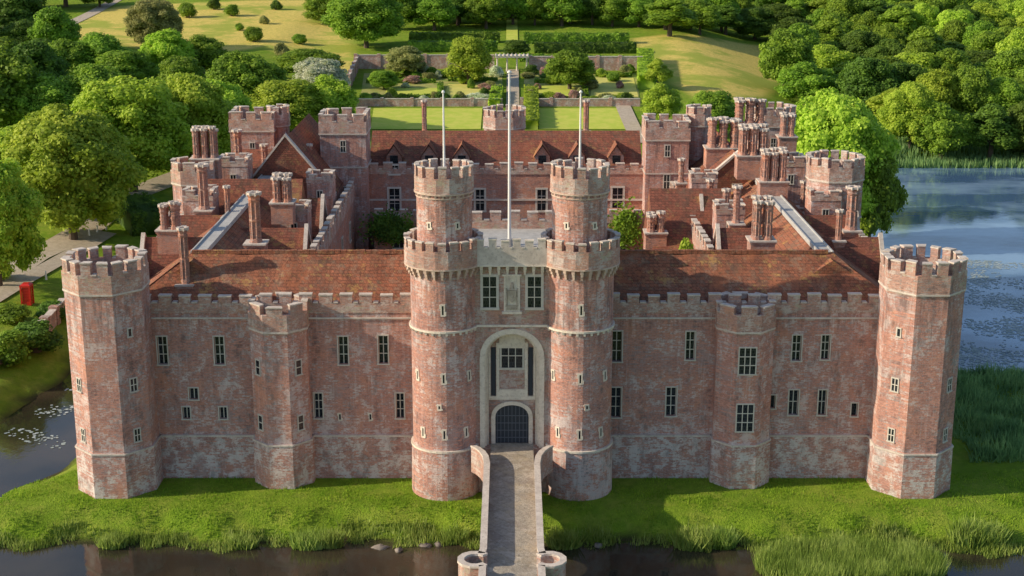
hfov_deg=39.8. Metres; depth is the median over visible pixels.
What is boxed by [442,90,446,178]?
flagpole
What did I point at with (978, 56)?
tree
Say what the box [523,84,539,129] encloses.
hedge
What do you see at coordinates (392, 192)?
window
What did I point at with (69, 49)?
tree
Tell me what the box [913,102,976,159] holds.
tree
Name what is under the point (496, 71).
garden shrub
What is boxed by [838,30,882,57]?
tree
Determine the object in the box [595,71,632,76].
hedge
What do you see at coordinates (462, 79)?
garden shrub
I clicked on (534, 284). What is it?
window
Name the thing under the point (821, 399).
window
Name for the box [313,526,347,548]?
waterside clump
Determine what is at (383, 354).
window
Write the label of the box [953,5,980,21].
tree
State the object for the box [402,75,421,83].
garden shrub
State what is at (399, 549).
rock
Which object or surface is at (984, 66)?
tree
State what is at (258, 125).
tower
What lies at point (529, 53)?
hedge
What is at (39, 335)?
bush
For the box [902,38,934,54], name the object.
tree
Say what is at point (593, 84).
garden shrub
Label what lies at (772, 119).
tower
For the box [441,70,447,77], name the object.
garden shrub
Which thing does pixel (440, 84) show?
hedge
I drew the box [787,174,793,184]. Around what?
window
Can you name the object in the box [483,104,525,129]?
turret
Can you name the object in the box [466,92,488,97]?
garden shrub
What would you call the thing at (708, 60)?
ground
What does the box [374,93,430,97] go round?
hedge
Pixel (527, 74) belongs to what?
garden shrub
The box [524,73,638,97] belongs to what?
lawn
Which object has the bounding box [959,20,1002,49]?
tree
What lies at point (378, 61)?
garden wall
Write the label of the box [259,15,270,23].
bush
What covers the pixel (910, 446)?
corner tower
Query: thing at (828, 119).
tree
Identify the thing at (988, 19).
tree
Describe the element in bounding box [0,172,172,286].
road
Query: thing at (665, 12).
tree
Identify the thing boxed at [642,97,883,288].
castle wing
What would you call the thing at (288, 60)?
tree
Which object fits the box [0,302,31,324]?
bush
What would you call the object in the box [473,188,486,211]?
window
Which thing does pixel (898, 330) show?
window
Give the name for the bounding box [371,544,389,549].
rock
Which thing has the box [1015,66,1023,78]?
tree
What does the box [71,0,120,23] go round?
path
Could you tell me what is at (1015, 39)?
tree
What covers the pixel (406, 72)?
garden shrub
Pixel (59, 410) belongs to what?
lily pads
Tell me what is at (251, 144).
window
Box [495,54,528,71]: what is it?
pergola
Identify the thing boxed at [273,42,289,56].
bush
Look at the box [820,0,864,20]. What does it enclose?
tree
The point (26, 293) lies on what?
telephone kiosk
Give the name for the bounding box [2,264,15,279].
bush
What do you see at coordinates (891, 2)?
tree
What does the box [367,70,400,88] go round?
tree
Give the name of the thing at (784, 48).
tree
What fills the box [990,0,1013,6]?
tree
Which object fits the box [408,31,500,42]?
hedge
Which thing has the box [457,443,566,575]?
bridge
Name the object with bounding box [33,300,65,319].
bush
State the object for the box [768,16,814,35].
tree
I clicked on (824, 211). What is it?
window
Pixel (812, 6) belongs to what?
tree
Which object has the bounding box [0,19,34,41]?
tree
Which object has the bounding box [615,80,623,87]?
garden shrub
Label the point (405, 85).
garden shrub
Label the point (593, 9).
tree
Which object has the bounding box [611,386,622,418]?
window
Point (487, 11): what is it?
tree
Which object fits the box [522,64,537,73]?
garden shrub
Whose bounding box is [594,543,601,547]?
rock
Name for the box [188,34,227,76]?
tree
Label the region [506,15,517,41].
path
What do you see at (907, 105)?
tree
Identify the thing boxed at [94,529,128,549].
waterside clump
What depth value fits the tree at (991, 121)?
258.21 m
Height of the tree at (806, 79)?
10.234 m
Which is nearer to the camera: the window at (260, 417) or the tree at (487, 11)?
the window at (260, 417)
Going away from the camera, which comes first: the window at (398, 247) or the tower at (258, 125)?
the window at (398, 247)
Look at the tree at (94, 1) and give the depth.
415.45 m
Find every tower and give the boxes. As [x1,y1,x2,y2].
[60,245,163,498]
[170,155,214,213]
[228,106,276,152]
[318,107,371,249]
[641,113,690,214]
[745,101,796,148]
[802,150,865,223]
[865,244,967,498]
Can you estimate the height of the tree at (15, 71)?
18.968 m
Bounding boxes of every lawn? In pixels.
[361,73,501,97]
[371,108,481,128]
[384,88,436,94]
[445,84,501,96]
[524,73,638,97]
[538,86,574,95]
[538,108,624,128]
[591,78,637,96]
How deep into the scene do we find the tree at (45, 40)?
287.23 m
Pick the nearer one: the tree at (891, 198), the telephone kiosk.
the telephone kiosk
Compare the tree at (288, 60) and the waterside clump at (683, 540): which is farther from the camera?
the tree at (288, 60)
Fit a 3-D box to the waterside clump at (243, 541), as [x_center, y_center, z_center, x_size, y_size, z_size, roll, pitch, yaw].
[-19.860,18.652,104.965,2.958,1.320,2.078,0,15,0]
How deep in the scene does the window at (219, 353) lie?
111.37 m
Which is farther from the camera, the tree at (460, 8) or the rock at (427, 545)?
the tree at (460, 8)
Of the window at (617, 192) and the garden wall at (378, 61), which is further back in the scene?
the garden wall at (378, 61)
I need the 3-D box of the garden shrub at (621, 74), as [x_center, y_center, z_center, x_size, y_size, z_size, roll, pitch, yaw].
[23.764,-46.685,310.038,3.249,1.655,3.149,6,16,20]
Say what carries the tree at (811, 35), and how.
on the ground at (708, 60)
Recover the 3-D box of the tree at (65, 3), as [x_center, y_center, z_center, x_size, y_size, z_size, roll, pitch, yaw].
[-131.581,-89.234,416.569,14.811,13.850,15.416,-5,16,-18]
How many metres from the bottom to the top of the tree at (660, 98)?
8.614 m
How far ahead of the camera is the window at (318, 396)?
112.54 m
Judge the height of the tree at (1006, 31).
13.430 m
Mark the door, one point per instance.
(511, 421)
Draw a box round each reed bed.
[751,530,951,575]
[894,135,1023,167]
[952,362,1023,462]
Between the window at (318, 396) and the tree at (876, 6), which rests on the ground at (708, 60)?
the tree at (876, 6)
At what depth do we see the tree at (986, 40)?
336.32 m
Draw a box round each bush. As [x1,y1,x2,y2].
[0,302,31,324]
[0,329,32,366]
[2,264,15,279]
[11,318,64,352]
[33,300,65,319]
[116,191,170,236]
[177,2,197,17]
[206,0,221,9]
[223,4,239,15]
[235,22,243,30]
[243,26,263,41]
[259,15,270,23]
[270,0,282,9]
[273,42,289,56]
[291,34,307,43]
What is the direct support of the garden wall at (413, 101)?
on the ground at (708, 60)
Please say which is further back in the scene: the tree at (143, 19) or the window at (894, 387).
the tree at (143, 19)
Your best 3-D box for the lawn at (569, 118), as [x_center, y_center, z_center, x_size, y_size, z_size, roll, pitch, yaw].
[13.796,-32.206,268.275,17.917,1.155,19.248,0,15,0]
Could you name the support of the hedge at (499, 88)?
on the ground at (708, 60)
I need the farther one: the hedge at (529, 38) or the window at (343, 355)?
the hedge at (529, 38)
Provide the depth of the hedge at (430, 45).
342.20 m
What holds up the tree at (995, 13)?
on the ground at (708, 60)
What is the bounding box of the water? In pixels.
[0,162,1023,575]
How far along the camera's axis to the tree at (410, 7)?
372.64 m
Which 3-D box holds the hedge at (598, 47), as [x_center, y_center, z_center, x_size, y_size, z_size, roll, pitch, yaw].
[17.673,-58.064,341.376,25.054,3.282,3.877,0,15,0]
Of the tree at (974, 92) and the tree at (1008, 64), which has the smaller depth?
the tree at (974, 92)
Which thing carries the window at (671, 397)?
in the castle wing at (664, 334)
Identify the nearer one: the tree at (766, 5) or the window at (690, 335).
the window at (690, 335)
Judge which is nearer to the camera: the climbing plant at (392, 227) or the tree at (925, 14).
the climbing plant at (392, 227)
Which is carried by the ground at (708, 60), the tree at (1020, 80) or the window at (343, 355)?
the tree at (1020, 80)
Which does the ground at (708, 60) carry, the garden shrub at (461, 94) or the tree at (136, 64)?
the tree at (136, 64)
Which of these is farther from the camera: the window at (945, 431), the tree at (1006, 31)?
the tree at (1006, 31)
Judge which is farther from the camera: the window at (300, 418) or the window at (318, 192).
the window at (318, 192)
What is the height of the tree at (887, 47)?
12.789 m
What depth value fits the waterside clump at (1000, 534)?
104.59 m
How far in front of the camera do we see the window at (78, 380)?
108.42 m
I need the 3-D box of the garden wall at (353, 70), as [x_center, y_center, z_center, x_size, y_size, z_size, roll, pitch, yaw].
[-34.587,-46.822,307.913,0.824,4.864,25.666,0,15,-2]
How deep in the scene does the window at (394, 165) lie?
158.09 m
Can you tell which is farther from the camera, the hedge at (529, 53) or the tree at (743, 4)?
the tree at (743, 4)
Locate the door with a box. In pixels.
[495,405,528,442]
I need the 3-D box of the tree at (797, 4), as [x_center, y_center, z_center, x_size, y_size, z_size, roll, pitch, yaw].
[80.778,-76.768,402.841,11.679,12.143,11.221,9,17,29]
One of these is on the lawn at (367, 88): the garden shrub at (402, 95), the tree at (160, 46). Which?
the garden shrub at (402, 95)
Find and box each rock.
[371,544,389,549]
[395,547,402,552]
[418,543,431,547]
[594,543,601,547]
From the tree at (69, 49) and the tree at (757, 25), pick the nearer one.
the tree at (69, 49)
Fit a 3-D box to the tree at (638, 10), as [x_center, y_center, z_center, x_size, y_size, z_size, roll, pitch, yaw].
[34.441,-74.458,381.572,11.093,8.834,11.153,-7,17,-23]
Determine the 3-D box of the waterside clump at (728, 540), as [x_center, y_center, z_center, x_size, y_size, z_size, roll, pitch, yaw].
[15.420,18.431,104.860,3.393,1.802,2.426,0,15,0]
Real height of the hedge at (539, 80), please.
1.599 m
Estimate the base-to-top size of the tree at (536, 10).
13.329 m
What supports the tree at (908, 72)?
on the ground at (708, 60)
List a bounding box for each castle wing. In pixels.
[140,114,355,285]
[149,190,412,477]
[611,195,878,477]
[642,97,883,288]
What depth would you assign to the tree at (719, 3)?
394.85 m
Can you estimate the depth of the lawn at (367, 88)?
301.46 m
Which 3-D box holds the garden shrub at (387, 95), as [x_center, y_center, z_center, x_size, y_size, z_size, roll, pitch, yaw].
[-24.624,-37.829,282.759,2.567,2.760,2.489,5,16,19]
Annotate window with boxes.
[76,376,81,392]
[80,427,86,443]
[127,327,133,337]
[129,377,138,393]
[133,427,142,443]
[155,335,169,365]
[181,406,191,419]
[187,387,199,400]
[212,335,225,365]
[218,406,228,419]
[230,174,236,178]
[249,142,254,148]
[255,358,260,376]
[257,414,263,431]
[290,223,297,227]
[295,358,302,376]
[297,413,305,431]
[312,392,324,419]
[316,190,322,197]
[337,335,349,365]
[340,140,346,152]
[341,236,343,248]
[349,221,351,243]
[377,335,389,364]
[387,187,401,210]
[388,164,400,175]
[392,233,403,249]
[394,392,405,419]
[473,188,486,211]
[480,274,498,309]
[499,348,524,369]
[525,274,543,309]
[535,188,547,211]
[610,186,624,207]
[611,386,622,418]
[612,330,622,362]
[663,175,669,187]
[664,145,670,156]
[664,386,677,416]
[684,330,696,360]
[735,403,754,432]
[737,347,757,375]
[770,138,775,146]
[770,394,776,409]
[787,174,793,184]
[787,389,799,415]
[790,334,802,361]
[816,389,828,415]
[819,334,831,360]
[822,209,829,214]
[849,402,858,417]
[886,427,894,442]
[889,377,899,392]
[895,327,901,337]
[942,427,947,443]
[946,377,952,393]
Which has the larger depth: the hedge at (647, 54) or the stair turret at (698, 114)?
the hedge at (647, 54)
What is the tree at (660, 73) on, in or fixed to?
on the ground at (708, 60)
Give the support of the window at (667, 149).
in the tower at (665, 142)
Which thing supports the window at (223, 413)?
in the castle wing at (359, 334)
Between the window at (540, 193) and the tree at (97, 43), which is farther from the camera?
the tree at (97, 43)
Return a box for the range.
[369,99,644,251]
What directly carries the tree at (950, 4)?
on the ground at (708, 60)
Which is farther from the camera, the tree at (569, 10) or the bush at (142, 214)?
the tree at (569, 10)
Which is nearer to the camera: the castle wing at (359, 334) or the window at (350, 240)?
the castle wing at (359, 334)
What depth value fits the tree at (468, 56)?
297.36 m
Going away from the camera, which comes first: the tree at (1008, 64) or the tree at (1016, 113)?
the tree at (1016, 113)
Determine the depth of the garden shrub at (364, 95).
284.55 m
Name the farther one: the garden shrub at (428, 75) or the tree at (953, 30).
the tree at (953, 30)
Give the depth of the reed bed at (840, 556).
100.89 m
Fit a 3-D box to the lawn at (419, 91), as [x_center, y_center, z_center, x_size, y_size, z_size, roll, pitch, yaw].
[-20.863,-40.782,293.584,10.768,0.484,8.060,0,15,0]
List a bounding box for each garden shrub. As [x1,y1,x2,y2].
[359,92,372,97]
[370,92,380,97]
[383,92,394,97]
[387,87,398,97]
[395,72,403,77]
[397,93,406,97]
[401,83,409,87]
[402,70,411,75]
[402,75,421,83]
[410,72,422,77]
[416,66,427,72]
[422,72,436,78]
[427,67,436,73]
[431,91,437,97]
[435,70,442,77]
[435,91,449,97]
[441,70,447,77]
[455,91,467,97]
[457,75,467,83]
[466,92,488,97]
[467,78,474,88]
[472,75,482,81]
[477,83,491,89]
[479,87,489,94]
[485,80,495,85]
[488,65,503,76]
[520,72,535,77]
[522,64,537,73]
[538,72,547,77]
[542,91,555,97]
[544,75,559,83]
[553,92,565,97]
[568,90,578,97]
[577,87,585,95]
[583,80,598,88]
[596,68,607,76]
[598,93,612,97]
[606,72,620,80]
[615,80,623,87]
[616,71,627,77]
[619,65,632,72]
[620,92,633,97]
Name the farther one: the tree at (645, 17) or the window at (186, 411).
the tree at (645, 17)
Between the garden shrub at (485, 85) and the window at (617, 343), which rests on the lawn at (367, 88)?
the garden shrub at (485, 85)
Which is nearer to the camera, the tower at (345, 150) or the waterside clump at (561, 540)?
the waterside clump at (561, 540)
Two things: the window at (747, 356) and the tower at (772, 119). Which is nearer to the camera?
the window at (747, 356)
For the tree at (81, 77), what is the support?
on the ground at (708, 60)
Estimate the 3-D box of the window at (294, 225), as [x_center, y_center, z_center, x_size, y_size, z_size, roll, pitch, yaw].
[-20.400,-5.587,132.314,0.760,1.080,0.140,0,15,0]
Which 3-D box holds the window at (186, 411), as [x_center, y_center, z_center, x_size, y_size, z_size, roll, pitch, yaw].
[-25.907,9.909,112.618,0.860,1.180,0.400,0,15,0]
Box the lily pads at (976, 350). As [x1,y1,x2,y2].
[959,260,1023,369]
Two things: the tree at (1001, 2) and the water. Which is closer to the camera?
the water
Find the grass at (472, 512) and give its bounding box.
[0,468,1023,552]
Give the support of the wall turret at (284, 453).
on the ground at (708, 60)
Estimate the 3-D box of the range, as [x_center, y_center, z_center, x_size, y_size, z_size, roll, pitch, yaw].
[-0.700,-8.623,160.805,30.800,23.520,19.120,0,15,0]
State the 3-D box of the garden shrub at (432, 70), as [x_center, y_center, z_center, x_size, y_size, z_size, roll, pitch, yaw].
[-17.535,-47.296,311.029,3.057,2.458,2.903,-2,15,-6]
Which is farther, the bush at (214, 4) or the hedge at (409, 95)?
the bush at (214, 4)
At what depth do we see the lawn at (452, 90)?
295.72 m
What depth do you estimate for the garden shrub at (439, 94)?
283.37 m
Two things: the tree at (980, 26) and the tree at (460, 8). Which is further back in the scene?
the tree at (460, 8)
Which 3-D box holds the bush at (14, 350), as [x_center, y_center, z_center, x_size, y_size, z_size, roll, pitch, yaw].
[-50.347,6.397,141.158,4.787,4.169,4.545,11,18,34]
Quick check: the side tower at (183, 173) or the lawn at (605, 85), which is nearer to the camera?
the side tower at (183, 173)
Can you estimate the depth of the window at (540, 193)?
159.10 m
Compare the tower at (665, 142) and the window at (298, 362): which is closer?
the window at (298, 362)
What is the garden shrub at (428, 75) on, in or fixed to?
on the lawn at (367, 88)
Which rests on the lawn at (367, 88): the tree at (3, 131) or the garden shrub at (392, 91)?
the garden shrub at (392, 91)
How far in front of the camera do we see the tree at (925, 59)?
309.83 m
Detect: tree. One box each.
[0,0,51,33]
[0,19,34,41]
[0,36,20,52]
[0,43,46,128]
[0,102,147,239]
[0,125,15,163]
[0,158,47,285]
[10,72,78,122]
[11,38,51,52]
[12,39,70,77]
[27,5,81,41]
[48,38,94,73]
[60,63,122,112]
[63,0,68,6]
[69,75,200,191]
[76,31,134,68]
[81,0,113,6]
[95,50,161,80]
[122,0,184,44]
[137,28,198,73]
[158,55,206,82]
[165,72,239,158]
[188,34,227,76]
[205,49,288,111]
[205,78,253,111]
[248,78,324,131]
[273,48,344,73]
[292,57,350,87]
[301,0,331,23]
[308,74,358,113]
[320,0,405,47]
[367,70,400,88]
[383,45,426,75]
[391,0,419,24]
[411,0,459,30]
[443,35,493,83]
[449,0,468,25]
[462,0,506,28]
[497,0,532,24]
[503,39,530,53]
[520,0,549,24]
[540,0,586,25]
[542,49,595,88]
[579,0,602,24]
[598,0,630,26]
[623,0,654,26]
[641,82,682,119]
[642,12,674,29]
[643,0,698,36]
[644,58,673,84]
[679,237,694,249]
[681,0,723,34]
[683,0,694,29]
[683,90,734,130]
[704,0,741,31]
[716,5,747,34]
[733,7,779,39]
[734,0,755,10]
[752,0,786,6]
[756,4,770,8]
[758,28,816,84]
[763,3,801,23]
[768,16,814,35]
[774,22,820,47]
[774,61,838,104]
[785,0,809,18]
[794,86,901,220]
[801,0,829,18]
[805,8,825,25]
[809,14,846,44]
[811,44,851,68]
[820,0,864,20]
[824,40,842,49]
[827,12,853,32]
[830,62,848,90]
[835,56,901,113]
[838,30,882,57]
[843,53,859,62]
[846,24,870,34]
[850,10,884,31]
[860,152,908,236]
[861,0,887,14]
[864,38,906,58]
[865,88,900,120]
[873,24,908,44]
[876,4,919,34]
[876,55,903,63]
[876,81,943,149]
[883,0,898,5]
[883,4,916,12]
[891,61,928,87]
[894,51,941,71]
[896,0,910,3]
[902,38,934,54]
[903,25,951,54]
[907,2,938,34]
[909,0,944,13]
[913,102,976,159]
[916,68,963,113]
[929,48,973,72]
[933,9,974,31]
[937,19,972,42]
[940,0,967,10]
[942,40,966,50]
[950,64,995,114]
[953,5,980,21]
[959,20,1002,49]
[965,30,1005,51]
[965,50,996,64]
[968,0,1001,7]
[968,17,995,25]
[968,103,1023,159]
[971,2,1006,24]
[971,62,998,80]
[986,48,1023,78]
[987,77,1023,116]
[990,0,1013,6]
[991,77,1023,84]
[994,17,1022,27]
[994,26,1023,36]
[994,28,1023,52]
[998,0,1023,17]
[1007,100,1023,154]
[1014,13,1023,27]
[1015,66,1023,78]
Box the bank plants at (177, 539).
[0,515,1023,558]
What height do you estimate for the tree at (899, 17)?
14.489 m
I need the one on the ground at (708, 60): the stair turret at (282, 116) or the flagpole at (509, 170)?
the stair turret at (282, 116)
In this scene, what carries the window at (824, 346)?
in the castle wing at (664, 334)
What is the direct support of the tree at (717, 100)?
on the ground at (708, 60)
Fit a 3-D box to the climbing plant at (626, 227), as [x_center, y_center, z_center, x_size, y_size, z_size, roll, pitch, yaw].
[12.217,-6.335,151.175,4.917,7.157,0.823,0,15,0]
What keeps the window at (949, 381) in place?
in the corner tower at (910, 446)
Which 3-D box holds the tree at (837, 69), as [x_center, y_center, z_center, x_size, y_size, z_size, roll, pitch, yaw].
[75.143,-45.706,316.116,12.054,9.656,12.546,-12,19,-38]
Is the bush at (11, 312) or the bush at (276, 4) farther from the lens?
the bush at (276, 4)
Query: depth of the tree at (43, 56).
260.93 m
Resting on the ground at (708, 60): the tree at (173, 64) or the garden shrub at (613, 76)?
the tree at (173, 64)
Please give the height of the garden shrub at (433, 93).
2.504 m
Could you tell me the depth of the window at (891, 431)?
109.51 m
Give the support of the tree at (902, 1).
on the ground at (708, 60)
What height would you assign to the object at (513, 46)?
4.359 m
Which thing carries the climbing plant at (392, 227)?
attached to the range
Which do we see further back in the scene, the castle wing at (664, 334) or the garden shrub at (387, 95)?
the garden shrub at (387, 95)
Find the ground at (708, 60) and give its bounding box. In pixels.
[0,0,1023,554]
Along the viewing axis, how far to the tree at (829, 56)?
323.54 m
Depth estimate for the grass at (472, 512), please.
109.01 m
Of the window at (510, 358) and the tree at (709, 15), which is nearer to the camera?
the window at (510, 358)
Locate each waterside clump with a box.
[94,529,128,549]
[226,529,261,549]
[288,521,329,550]
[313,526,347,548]
[440,518,470,544]
[543,527,587,550]
[668,520,722,551]
[699,522,741,550]
[945,511,999,550]
[967,516,1014,547]
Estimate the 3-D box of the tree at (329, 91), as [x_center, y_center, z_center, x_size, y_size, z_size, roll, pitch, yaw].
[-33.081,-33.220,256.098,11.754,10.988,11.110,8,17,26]
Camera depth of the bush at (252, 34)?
348.84 m
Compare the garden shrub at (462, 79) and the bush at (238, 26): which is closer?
the garden shrub at (462, 79)
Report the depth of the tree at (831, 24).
352.10 m
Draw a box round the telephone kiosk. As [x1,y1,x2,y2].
[19,282,34,305]
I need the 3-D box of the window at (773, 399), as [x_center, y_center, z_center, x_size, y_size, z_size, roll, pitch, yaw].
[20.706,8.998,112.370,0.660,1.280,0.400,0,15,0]
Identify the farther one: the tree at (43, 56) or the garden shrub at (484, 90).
the garden shrub at (484, 90)
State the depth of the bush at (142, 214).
194.13 m
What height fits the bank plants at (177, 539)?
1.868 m
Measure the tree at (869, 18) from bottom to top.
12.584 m
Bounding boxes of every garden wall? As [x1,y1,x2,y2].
[39,298,64,330]
[346,57,358,88]
[354,54,493,68]
[357,97,501,106]
[520,97,639,106]
[529,55,642,70]
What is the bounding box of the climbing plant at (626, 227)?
[607,196,644,249]
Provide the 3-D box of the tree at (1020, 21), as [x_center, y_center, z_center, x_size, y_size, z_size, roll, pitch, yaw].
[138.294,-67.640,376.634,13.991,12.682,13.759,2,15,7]
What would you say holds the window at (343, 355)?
in the castle wing at (359, 334)
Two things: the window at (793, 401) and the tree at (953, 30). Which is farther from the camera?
the tree at (953, 30)
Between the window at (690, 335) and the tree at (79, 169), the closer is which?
the window at (690, 335)
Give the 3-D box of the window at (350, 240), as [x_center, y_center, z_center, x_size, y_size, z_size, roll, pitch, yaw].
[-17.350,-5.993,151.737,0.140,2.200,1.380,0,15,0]
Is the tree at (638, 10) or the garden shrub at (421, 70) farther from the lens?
the tree at (638, 10)
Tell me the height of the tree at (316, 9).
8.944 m
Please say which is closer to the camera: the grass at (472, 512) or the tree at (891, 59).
the grass at (472, 512)
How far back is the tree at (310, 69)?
278.09 m
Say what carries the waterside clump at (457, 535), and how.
on the ground at (708, 60)
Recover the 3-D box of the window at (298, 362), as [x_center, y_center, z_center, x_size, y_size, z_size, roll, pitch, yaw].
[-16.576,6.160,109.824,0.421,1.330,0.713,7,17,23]
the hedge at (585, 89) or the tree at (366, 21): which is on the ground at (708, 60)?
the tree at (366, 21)
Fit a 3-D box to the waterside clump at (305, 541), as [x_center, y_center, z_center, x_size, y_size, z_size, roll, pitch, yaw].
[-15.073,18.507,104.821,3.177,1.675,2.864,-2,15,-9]
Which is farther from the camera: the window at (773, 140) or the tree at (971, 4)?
the tree at (971, 4)
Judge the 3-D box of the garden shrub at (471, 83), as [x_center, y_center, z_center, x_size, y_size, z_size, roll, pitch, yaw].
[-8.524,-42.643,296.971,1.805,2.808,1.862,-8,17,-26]
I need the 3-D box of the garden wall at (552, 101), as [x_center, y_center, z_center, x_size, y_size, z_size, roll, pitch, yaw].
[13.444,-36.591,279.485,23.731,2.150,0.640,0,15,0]
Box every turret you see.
[248,292,315,488]
[266,104,290,143]
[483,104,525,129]
[686,104,711,165]
[708,291,776,488]
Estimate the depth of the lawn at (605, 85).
297.86 m
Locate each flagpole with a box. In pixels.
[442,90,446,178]
[507,70,512,245]
[577,90,581,178]
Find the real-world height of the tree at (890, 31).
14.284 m
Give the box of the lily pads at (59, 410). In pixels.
[4,388,72,447]
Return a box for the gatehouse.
[403,157,620,500]
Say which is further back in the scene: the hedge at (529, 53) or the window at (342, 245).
the hedge at (529, 53)
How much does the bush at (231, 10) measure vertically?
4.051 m
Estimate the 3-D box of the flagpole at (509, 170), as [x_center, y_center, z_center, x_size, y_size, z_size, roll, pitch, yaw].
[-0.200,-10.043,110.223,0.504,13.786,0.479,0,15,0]
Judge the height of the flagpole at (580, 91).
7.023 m
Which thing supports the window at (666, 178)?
in the tower at (665, 142)
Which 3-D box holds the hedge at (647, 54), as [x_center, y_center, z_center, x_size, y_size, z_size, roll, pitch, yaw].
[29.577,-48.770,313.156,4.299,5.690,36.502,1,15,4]
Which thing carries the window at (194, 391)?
in the castle wing at (359, 334)
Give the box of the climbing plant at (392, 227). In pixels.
[353,203,416,247]
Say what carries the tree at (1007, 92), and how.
on the ground at (708, 60)
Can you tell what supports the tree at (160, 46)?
on the ground at (708, 60)
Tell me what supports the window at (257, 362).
in the wall turret at (284, 453)
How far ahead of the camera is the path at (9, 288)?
174.86 m
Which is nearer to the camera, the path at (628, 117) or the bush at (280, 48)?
the path at (628, 117)
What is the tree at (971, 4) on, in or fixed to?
on the ground at (708, 60)
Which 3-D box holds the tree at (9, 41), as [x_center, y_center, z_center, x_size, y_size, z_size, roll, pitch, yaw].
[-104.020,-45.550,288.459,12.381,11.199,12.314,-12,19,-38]
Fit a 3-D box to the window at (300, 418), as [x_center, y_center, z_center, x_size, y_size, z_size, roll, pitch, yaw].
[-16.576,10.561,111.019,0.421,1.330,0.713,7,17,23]
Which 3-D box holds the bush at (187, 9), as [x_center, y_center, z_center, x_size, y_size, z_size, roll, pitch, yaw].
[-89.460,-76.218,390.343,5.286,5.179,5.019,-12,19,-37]
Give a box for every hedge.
[366,77,435,82]
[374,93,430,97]
[407,39,497,51]
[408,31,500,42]
[437,81,443,91]
[447,75,497,81]
[488,84,503,107]
[519,52,635,61]
[523,31,629,43]
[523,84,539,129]
[533,40,636,53]
[534,77,574,82]
[581,85,588,95]
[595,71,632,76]
[636,48,655,89]
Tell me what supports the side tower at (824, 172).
on the ground at (708, 60)
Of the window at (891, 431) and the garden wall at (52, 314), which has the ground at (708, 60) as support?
the garden wall at (52, 314)
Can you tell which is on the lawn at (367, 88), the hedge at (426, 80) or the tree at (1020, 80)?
the hedge at (426, 80)
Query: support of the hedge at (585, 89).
on the lawn at (528, 81)
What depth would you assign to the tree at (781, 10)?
396.70 m
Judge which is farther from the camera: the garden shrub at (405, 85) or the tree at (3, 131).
the garden shrub at (405, 85)
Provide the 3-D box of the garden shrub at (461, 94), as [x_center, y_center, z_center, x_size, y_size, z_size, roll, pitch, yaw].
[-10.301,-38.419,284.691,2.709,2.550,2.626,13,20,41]
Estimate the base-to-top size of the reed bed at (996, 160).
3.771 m
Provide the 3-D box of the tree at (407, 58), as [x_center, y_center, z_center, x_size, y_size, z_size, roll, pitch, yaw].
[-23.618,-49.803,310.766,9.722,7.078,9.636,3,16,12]
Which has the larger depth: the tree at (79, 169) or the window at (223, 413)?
the tree at (79, 169)
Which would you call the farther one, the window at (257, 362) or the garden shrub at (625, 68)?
the garden shrub at (625, 68)
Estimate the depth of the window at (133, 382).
108.44 m
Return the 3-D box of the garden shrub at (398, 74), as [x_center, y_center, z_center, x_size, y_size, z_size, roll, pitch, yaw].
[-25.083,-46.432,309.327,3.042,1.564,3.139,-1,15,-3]
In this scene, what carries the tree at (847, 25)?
on the ground at (708, 60)
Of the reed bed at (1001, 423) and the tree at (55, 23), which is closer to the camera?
the reed bed at (1001, 423)
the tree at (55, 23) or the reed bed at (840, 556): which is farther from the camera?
the tree at (55, 23)
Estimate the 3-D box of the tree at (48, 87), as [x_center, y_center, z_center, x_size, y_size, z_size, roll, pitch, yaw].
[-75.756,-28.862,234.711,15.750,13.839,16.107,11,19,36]
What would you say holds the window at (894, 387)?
in the corner tower at (910, 446)
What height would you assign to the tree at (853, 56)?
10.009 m
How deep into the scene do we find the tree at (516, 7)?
380.59 m
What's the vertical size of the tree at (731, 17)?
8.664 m
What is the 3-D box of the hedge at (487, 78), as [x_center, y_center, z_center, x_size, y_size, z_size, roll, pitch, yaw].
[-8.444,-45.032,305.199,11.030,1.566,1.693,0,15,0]
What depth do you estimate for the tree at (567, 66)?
292.11 m
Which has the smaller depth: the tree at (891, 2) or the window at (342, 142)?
the window at (342, 142)
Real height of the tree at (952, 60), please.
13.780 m
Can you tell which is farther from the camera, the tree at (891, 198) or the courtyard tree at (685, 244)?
the tree at (891, 198)
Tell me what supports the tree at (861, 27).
on the ground at (708, 60)
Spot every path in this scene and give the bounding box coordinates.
[0,231,115,301]
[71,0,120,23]
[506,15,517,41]
[506,69,518,111]
[615,105,641,142]
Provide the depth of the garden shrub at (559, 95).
283.64 m
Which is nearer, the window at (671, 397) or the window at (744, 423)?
the window at (744, 423)
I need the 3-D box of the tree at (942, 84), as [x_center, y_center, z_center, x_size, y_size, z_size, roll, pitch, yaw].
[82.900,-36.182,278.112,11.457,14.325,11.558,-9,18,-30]
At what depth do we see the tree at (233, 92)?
234.57 m
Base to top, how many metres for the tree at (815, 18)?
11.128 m
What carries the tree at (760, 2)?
on the ground at (708, 60)
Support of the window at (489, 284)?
in the gatehouse
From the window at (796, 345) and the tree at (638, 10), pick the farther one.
the tree at (638, 10)
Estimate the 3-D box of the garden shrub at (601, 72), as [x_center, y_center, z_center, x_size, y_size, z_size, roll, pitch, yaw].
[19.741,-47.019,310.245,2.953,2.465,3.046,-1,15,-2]
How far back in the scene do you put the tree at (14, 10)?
323.97 m
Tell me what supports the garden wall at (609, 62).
on the ground at (708, 60)
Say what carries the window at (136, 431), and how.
in the corner tower at (112, 363)
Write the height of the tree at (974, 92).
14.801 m
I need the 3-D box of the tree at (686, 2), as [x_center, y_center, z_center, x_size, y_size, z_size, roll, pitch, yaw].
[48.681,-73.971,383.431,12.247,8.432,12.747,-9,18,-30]

